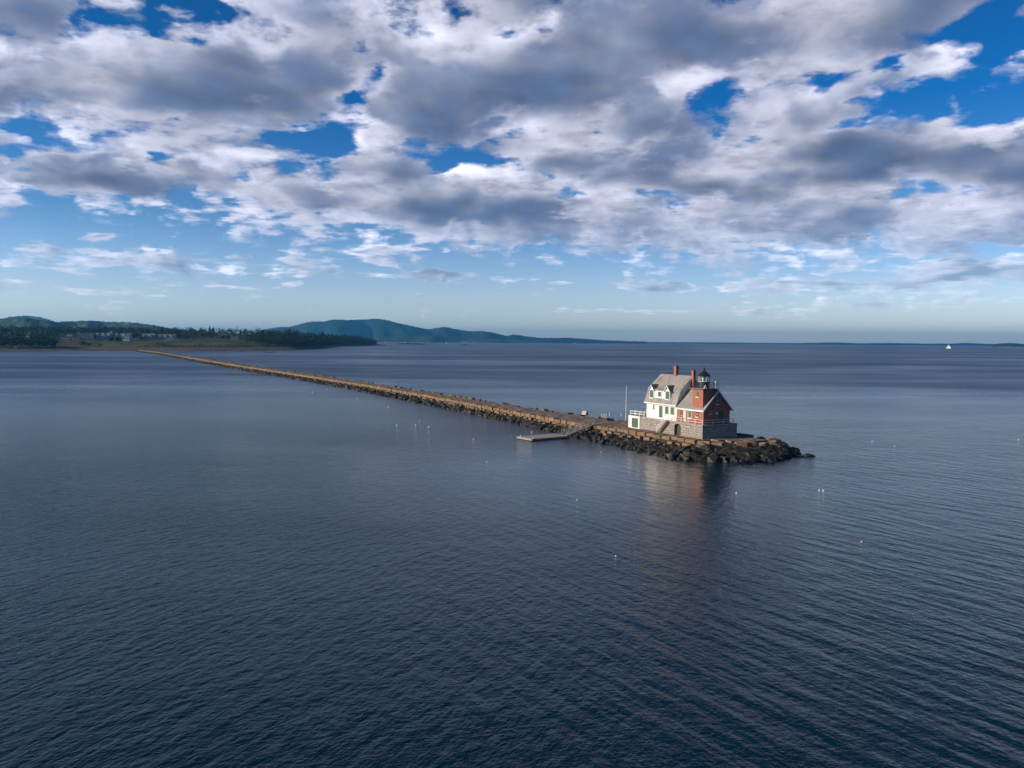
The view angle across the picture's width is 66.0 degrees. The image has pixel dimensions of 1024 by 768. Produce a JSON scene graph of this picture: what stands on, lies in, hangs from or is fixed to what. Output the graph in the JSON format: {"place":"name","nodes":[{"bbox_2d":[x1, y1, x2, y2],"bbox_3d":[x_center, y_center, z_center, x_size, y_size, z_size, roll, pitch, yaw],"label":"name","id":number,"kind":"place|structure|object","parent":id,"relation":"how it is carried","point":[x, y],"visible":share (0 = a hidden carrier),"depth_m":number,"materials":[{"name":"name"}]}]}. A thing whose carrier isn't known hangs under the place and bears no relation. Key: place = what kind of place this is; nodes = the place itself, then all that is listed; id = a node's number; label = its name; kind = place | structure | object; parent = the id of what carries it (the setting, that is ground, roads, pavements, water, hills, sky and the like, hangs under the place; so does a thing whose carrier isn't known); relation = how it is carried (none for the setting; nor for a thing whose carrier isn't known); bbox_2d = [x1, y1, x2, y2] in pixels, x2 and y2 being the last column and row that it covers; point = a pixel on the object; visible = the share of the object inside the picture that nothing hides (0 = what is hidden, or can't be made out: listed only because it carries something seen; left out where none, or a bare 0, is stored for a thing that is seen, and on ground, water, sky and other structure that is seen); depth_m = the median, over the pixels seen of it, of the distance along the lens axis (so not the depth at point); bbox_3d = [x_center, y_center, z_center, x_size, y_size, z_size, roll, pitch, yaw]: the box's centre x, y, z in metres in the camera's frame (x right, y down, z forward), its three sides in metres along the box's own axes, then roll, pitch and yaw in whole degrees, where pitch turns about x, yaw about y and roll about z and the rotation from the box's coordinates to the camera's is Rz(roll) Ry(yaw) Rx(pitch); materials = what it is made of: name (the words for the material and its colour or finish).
{"place":"outdoors","nodes":[
{"label":"outdoors","id":0,"kind":"place"},
{"bbox_2d":[4,316,57,322],"bbox_3d":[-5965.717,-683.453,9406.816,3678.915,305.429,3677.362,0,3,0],"label":"hill","id":1,"kind":"structure","parent":0,"point":[33,317],"depth_m":9520.64,"materials":[{"name":"green plant"}]},
{"bbox_2d":[0,317,107,332],"bbox_3d":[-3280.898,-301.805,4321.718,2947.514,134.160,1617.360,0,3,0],"label":"hill","id":2,"kind":"structure","parent":0,"point":[17,321],"depth_m":4135.02,"materials":[{"name":"green plant"}]},
{"bbox_2d":[58,321,242,334],"bbox_3d":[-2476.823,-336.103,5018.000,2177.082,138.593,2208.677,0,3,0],"label":"long hill","id":3,"kind":"structure","parent":0,"point":[94,324],"depth_m":4856.02,"materials":[{"name":"green plant"}]},
{"bbox_2d":[0,333,376,350],"bbox_3d":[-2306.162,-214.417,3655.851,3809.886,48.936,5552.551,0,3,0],"label":"terrain","id":4,"kind":"structure","parent":0,"point":[113,345],"depth_m":1439.28,"materials":[{"name":"green plant"}]},
{"bbox_2d":[0,338,7,347],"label":"shore tree","id":5,"kind":"object","parent":4,"relation":"on","point":[3,342],"visible":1,"depth_m":1191.31,"materials":[{"name":"green plant"}]},
{"bbox_2d":[0,335,15,346],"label":"shore tree","id":6,"kind":"object","parent":4,"relation":"on","point":[6,338],"visible":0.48,"depth_m":1230.71,"materials":[{"name":"green plant"}]},
{"bbox_2d":[8,340,17,346],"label":"shore tree","id":7,"kind":"object","parent":4,"relation":"on","point":[13,344],"visible":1,"depth_m":1191.40,"materials":[{"name":"green plant"}]},
{"bbox_2d":[16,336,31,346],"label":"shore tree","id":8,"kind":"object","parent":4,"relation":"on","point":[22,341],"visible":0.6,"depth_m":1218.09,"materials":[{"name":"green plant"}]},
{"bbox_2d":[24,339,33,345],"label":"shore tree","id":9,"kind":"object","parent":4,"relation":"on","point":[29,343],"visible":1,"depth_m":1207.64,"materials":[{"name":"green plant"}]},
{"bbox_2d":[0,329,62,344],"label":"wood","id":10,"kind":"object","parent":4,"relation":"on","point":[47,334],"visible":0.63,"depth_m":1422.15,"materials":[{"name":"green plant"}]},
{"bbox_2d":[35,337,43,346],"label":"shore tree","id":11,"kind":"object","parent":4,"relation":"on","point":[38,341],"visible":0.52,"depth_m":1236.22,"materials":[{"name":"green plant"}]},
{"bbox_2d":[38,339,47,345],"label":"shore tree","id":12,"kind":"object","parent":4,"relation":"on","point":[42,342],"visible":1,"depth_m":1224.33,"materials":[{"name":"green plant"}]},
{"bbox_2d":[49,340,58,347],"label":"shore tree","id":13,"kind":"object","parent":4,"relation":"on","point":[53,343],"visible":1,"depth_m":1239.13,"materials":[{"name":"green plant"}]},
{"bbox_2d":[78,331,132,340],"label":"hotel","id":14,"kind":"structure","parent":4,"relation":"on","point":[102,336],"depth_m":1510.02,"materials":[{"name":"stone"}]},
{"bbox_2d":[139,334,156,339],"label":"apartment house","id":15,"kind":"structure","parent":4,"relation":"on","point":[148,336],"depth_m":1554.89,"materials":[{"name":"grey"}]},
{"bbox_2d":[0,324,300,335],"bbox_3d":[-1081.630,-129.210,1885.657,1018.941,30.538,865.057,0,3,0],"label":"back wood","id":16,"kind":"object","parent":4,"relation":"on","point":[66,330],"visible":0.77,"depth_m":1794.44,"materials":[{"name":"green plant"}]},
{"bbox_2d":[130,332,189,338],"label":"hotel grove","id":17,"kind":"object","parent":4,"relation":"on","point":[187,337],"visible":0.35,"depth_m":1628.63,"materials":[{"name":"green plant"}]},
{"bbox_2d":[157,334,176,339],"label":"apartment house","id":18,"kind":"structure","parent":4,"relation":"on","point":[166,337],"depth_m":1560.43,"materials":[{"name":"grey"}]},
{"bbox_2d":[160,329,283,343],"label":"field wood","id":19,"kind":"object","parent":4,"relation":"on","point":[250,337],"visible":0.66,"depth_m":1644.36,"materials":[{"name":"green plant"}]},
{"bbox_2d":[139,342,305,347],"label":"shore scrub","id":20,"kind":"object","parent":4,"relation":"on","point":[156,344],"visible":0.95,"depth_m":1401.93,"materials":[{"name":"green plant"}]},
{"bbox_2d":[258,330,377,345],"bbox_3d":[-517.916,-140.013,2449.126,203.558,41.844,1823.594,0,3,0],"label":"headland wood","id":21,"kind":"object","parent":4,"relation":"on","point":[305,338],"visible":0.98,"depth_m":1795.41,"materials":[{"name":"green plant"}]},
{"bbox_2d":[369,335,529,342],"bbox_3d":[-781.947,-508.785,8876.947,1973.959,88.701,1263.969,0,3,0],"label":"foreland","id":22,"kind":"structure","parent":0,"point":[433,338],"depth_m":8685.76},
{"bbox_2d":[261,319,646,343],"bbox_3d":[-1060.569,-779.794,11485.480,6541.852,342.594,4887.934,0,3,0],"label":"mountain","id":23,"kind":"structure","parent":0,"point":[374,328],"depth_m":10591.11,"materials":[{"name":"green plant"}]},
{"bbox_2d":[0,342,1023,767],"bbox_3d":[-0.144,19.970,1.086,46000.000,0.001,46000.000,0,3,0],"label":"sea","id":24,"kind":"structure","parent":0,"point":[208,566],"depth_m":70.59,"materials":[{"name":"liquid"}]},
{"bbox_2d":[138,350,791,448],"bbox_3d":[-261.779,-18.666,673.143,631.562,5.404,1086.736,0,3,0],"label":"breakwater","id":25,"kind":"object","parent":24,"relation":"in","point":[620,428],"visible":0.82,"depth_m":191.81,"materials":[{"name":"beige stone"}]},
{"bbox_2d":[561,419,594,435],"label":"gangway","id":26,"kind":"object","parent":25,"relation":"on","point":[575,430],"visible":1,"depth_m":165.57,"materials":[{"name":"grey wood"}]},
{"bbox_2d":[603,418,613,420],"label":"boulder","id":27,"kind":"object","parent":25,"relation":"on","point":[607,419],"visible":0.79,"depth_m":178.09,"materials":[{"name":"grey stone"}]},
{"bbox_2d":[656,416,668,432],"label":"stairs","id":28,"kind":"structure","parent":25,"relation":"on","point":[662,426],"depth_m":154.81,"materials":[{"name":"grey wood"}]},
{"bbox_2d":[628,414,737,438],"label":"foundation","id":29,"kind":"object","parent":25,"relation":"on","point":[699,431],"visible":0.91,"depth_m":149.73,"materials":[{"name":"stone"}]},
{"bbox_2d":[635,418,637,427],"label":"basement door","id":30,"kind":"structure","parent":29,"relation":"in","point":[636,419],"depth_m":162.72,"materials":[{"name":"green wood"}]},
{"bbox_2d":[630,409,646,416],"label":"railing","id":31,"kind":"object","parent":29,"relation":"on","point":[636,412],"visible":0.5,"depth_m":164.95,"materials":[{"name":"white paint"}]},
{"bbox_2d":[677,424,680,434],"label":"arched door","id":32,"kind":"structure","parent":29,"relation":"in","point":[678,426],"depth_m":152.45,"materials":[{"name":"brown wood"}]},
{"bbox_2d":[675,370,732,424],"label":"brick building","id":33,"kind":"structure","parent":29,"relation":"on","point":[716,407],"depth_m":148.37,"materials":[{"name":"red brick"}]},
{"bbox_2d":[683,410,685,421],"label":"door","id":34,"kind":"structure","parent":33,"relation":"in","point":[684,412],"depth_m":150.78,"materials":[{"name":"beige wood"}]},
{"bbox_2d":[687,411,691,418],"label":"window","id":35,"kind":"structure","parent":33,"relation":"in","point":[689,412],"depth_m":149.32,"materials":[{"name":"wood"}]},
{"bbox_2d":[689,368,718,407],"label":"light tower","id":36,"kind":"structure","parent":33,"relation":"on","point":[703,392],"depth_m":147.04,"materials":[{"name":"red brick"}]},
{"bbox_2d":[718,411,722,421],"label":"door","id":37,"kind":"structure","parent":33,"relation":"in","point":[720,412],"depth_m":148.23,"materials":[{"name":"wood"}]},
{"bbox_2d":[674,416,733,424],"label":"railing","id":38,"kind":"object","parent":29,"relation":"on","point":[703,420],"visible":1,"depth_m":148.18,"materials":[{"name":"metal"}]},
{"bbox_2d":[678,446,690,451],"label":"boulder","id":39,"kind":"object","parent":25,"relation":"on","point":[683,449],"visible":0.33,"depth_m":138.90,"materials":[{"name":"grey stone"}]},
{"bbox_2d":[700,445,713,452],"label":"boulder","id":40,"kind":"object","parent":25,"relation":"on","point":[704,447],"visible":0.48,"depth_m":137.93,"materials":[{"name":"grey stone"}]},
{"bbox_2d":[748,453,759,461],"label":"boulder","id":41,"kind":"object","parent":25,"relation":"on","point":[755,456],"visible":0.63,"depth_m":133.58,"materials":[{"name":"grey stone"}]},
{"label":"boulder","id":42,"kind":"object","parent":25,"relation":"on","visible":0},
{"bbox_2d":[723,447,732,450],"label":"boulder","id":43,"kind":"object","parent":42,"relation":"on","point":[728,449],"visible":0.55,"depth_m":136.60,"materials":[{"name":"grey stone"}]},
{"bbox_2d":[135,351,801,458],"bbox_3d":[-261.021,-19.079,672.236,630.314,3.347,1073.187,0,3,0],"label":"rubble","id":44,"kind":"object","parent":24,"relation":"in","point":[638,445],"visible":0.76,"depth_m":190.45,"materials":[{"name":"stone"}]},
{"bbox_2d":[517,433,569,440],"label":"floating dock","id":45,"kind":"object","parent":24,"relation":"on","point":[542,437],"visible":0.98,"depth_m":162.15,"materials":[{"name":"grey wood"}]},
{"bbox_2d":[668,453,678,458],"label":"boulder","id":46,"kind":"object","parent":24,"relation":"in","point":[673,456],"visible":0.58,"depth_m":135.66,"materials":[{"name":"grey stone"}]},
{"bbox_2d":[682,456,691,460],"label":"boulder","id":47,"kind":"object","parent":24,"relation":"in","point":[687,458],"visible":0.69,"depth_m":133.81,"materials":[{"name":"grey stone"}]},
{"bbox_2d":[683,449,692,453],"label":"boulder","id":48,"kind":"object","parent":24,"relation":"in","point":[688,451],"visible":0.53,"depth_m":135.64,"materials":[{"name":"grey stone"}]},
{"bbox_2d":[691,451,698,460],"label":"boulder","id":49,"kind":"object","parent":24,"relation":"in","point":[694,453],"visible":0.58,"depth_m":134.55,"materials":[{"name":"grey stone"}]},
{"bbox_2d":[697,457,707,460],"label":"boulder","id":50,"kind":"object","parent":24,"relation":"in","point":[702,459],"visible":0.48,"depth_m":132.87,"materials":[{"name":"grey stone"}]},
{"bbox_2d":[696,441,710,450],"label":"boulder","id":51,"kind":"object","parent":24,"relation":"in","point":[699,444],"visible":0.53,"depth_m":139.03,"materials":[{"name":"grey stone"}]},
{"bbox_2d":[707,456,720,461],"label":"boulder","id":52,"kind":"object","parent":24,"relation":"in","point":[713,458],"visible":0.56,"depth_m":132.42,"materials":[{"name":"grey stone"}]},
{"bbox_2d":[719,455,729,461],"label":"boulder","id":53,"kind":"object","parent":24,"relation":"in","point":[722,458],"visible":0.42,"depth_m":132.69,"materials":[{"name":"grey stone"}]},
{"bbox_2d":[730,456,739,462],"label":"boulder","id":54,"kind":"object","parent":24,"relation":"in","point":[733,459],"visible":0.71,"depth_m":131.41,"materials":[{"name":"grey stone"}]},
{"bbox_2d":[731,449,744,452],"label":"boulder","id":55,"kind":"object","parent":24,"relation":"in","point":[737,450],"visible":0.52,"depth_m":135.71,"materials":[{"name":"stone"}]},
{"bbox_2d":[738,459,750,462],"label":"boulder","id":56,"kind":"object","parent":24,"relation":"in","point":[743,461],"visible":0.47,"depth_m":131.09,"materials":[{"name":"grey stone"}]},
{"bbox_2d":[745,456,755,462],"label":"boulder","id":57,"kind":"object","parent":24,"relation":"in","point":[752,460],"visible":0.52,"depth_m":131.57,"materials":[{"name":"grey stone"}]},
{"bbox_2d":[764,455,775,461],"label":"boulder","id":58,"kind":"object","parent":24,"relation":"in","point":[770,458],"visible":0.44,"depth_m":132.89,"materials":[{"name":"stone"}]},
{"bbox_2d":[778,452,785,456],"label":"boulder","id":59,"kind":"object","parent":24,"relation":"in","point":[781,454],"visible":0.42,"depth_m":136.36,"materials":[{"name":"stone"}]},
{"bbox_2d":[803,453,814,456],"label":"boulder","id":60,"kind":"object","parent":24,"relation":"in","point":[808,455],"visible":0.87,"depth_m":139.54,"materials":[{"name":"grey stone"}]},
{"bbox_2d":[0,0,1023,343],"label":"sky","id":61,"kind":"structure","parent":0,"point":[720,171],"materials":[{"name":"blue"}]},
{"bbox_2d":[644,365,697,420],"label":"keepers house","id":62,"kind":"structure","parent":0,"point":[666,393],"depth_m":156.50,"materials":[{"name":"white"}]},
{"bbox_2d":[649,389,653,397],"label":"window","id":63,"kind":"structure","parent":62,"relation":"in","point":[651,394],"depth_m":159.18,"materials":[{"name":"green wood"}]},
{"bbox_2d":[659,405,662,417],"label":"door","id":64,"kind":"structure","parent":62,"relation":"in","point":[660,406],"depth_m":156.81,"materials":[{"name":"green wood"}]},
{"bbox_2d":[665,406,668,414],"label":"window","id":65,"kind":"structure","parent":62,"relation":"in","point":[666,407],"depth_m":155.23,"materials":[{"name":"green wood"}]},
{"bbox_2d":[665,391,669,399],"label":"window","id":66,"kind":"structure","parent":62,"relation":"in","point":[667,394],"depth_m":154.81,"materials":[{"name":"green wood"}]},
{"bbox_2d":[670,406,674,415],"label":"window","id":67,"kind":"structure","parent":62,"relation":"in","point":[672,409],"depth_m":153.79,"materials":[{"name":"wood"}]},
{"bbox_2d":[647,342,991,345],"bbox_3d":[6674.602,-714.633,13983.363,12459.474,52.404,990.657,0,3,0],"label":"shore","id":68,"kind":"structure","parent":0,"point":[960,344],"depth_m":13793.57,"materials":[{"name":"blue"}]},
{"bbox_2d":[988,343,1023,346],"bbox_3d":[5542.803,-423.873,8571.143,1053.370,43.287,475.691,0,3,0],"label":"wooded island","id":69,"kind":"structure","parent":0,"point":[1009,345],"depth_m":8424.39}
]}

